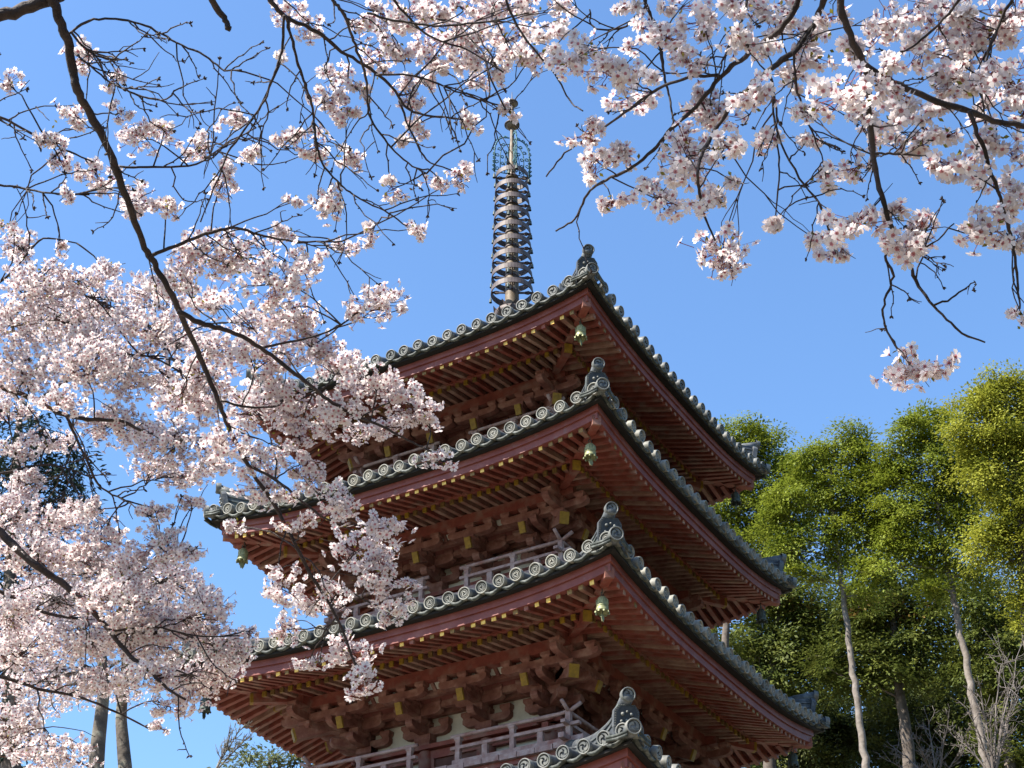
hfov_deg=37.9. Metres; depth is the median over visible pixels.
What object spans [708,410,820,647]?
evergreen tree
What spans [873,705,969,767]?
bare tree
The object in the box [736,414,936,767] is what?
evergreen tree
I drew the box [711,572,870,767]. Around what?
evergreen tree
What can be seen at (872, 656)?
evergreen tree
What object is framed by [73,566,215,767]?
cherry tree
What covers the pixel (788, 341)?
sky
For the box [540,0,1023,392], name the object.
cherry tree
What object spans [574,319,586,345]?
wind bell
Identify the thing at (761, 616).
wind bell
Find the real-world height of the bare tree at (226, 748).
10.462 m
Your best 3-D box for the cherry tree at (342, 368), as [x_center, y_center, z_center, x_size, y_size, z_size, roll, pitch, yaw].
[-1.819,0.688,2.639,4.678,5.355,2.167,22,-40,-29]
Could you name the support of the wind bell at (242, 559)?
hanging from the pagoda
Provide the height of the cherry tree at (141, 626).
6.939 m
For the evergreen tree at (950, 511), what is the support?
on the ground
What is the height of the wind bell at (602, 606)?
0.640 m
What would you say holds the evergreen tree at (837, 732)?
on the ground
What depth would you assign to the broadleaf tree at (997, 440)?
38.06 m
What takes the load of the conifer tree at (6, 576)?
on the gravel court
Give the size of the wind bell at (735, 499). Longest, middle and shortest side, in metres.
0.640 x 0.254 x 0.254 m
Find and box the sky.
[0,0,1023,767]
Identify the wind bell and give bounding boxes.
[197,692,211,718]
[236,542,247,568]
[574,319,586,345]
[583,436,597,465]
[594,588,609,621]
[730,487,741,509]
[756,603,767,628]
[787,748,799,767]
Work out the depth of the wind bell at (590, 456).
26.71 m
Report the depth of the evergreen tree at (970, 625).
67.75 m
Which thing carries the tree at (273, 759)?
on the gravel court
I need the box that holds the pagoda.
[166,98,829,767]
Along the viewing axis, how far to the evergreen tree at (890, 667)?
51.35 m
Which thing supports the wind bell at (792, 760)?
hanging from the pagoda
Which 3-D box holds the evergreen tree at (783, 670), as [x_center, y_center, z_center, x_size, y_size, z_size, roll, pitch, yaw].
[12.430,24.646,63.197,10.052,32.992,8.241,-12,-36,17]
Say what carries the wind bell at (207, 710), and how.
hanging from the pagoda
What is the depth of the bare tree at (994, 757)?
28.11 m
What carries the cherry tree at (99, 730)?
on the gravel court
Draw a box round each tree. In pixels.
[0,0,582,702]
[0,179,268,767]
[0,400,108,767]
[1,551,183,767]
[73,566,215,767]
[207,738,313,767]
[215,719,259,767]
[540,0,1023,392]
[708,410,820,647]
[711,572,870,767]
[711,613,877,767]
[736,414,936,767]
[744,681,913,767]
[784,538,984,767]
[809,577,974,767]
[835,662,1023,767]
[842,398,1015,767]
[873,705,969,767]
[900,563,1023,767]
[913,358,1023,653]
[923,568,1023,767]
[945,630,1023,767]
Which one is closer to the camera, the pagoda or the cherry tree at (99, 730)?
the cherry tree at (99, 730)
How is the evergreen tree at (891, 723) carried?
on the ground
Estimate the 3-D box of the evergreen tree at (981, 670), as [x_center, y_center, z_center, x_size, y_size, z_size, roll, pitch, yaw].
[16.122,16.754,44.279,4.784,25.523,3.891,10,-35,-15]

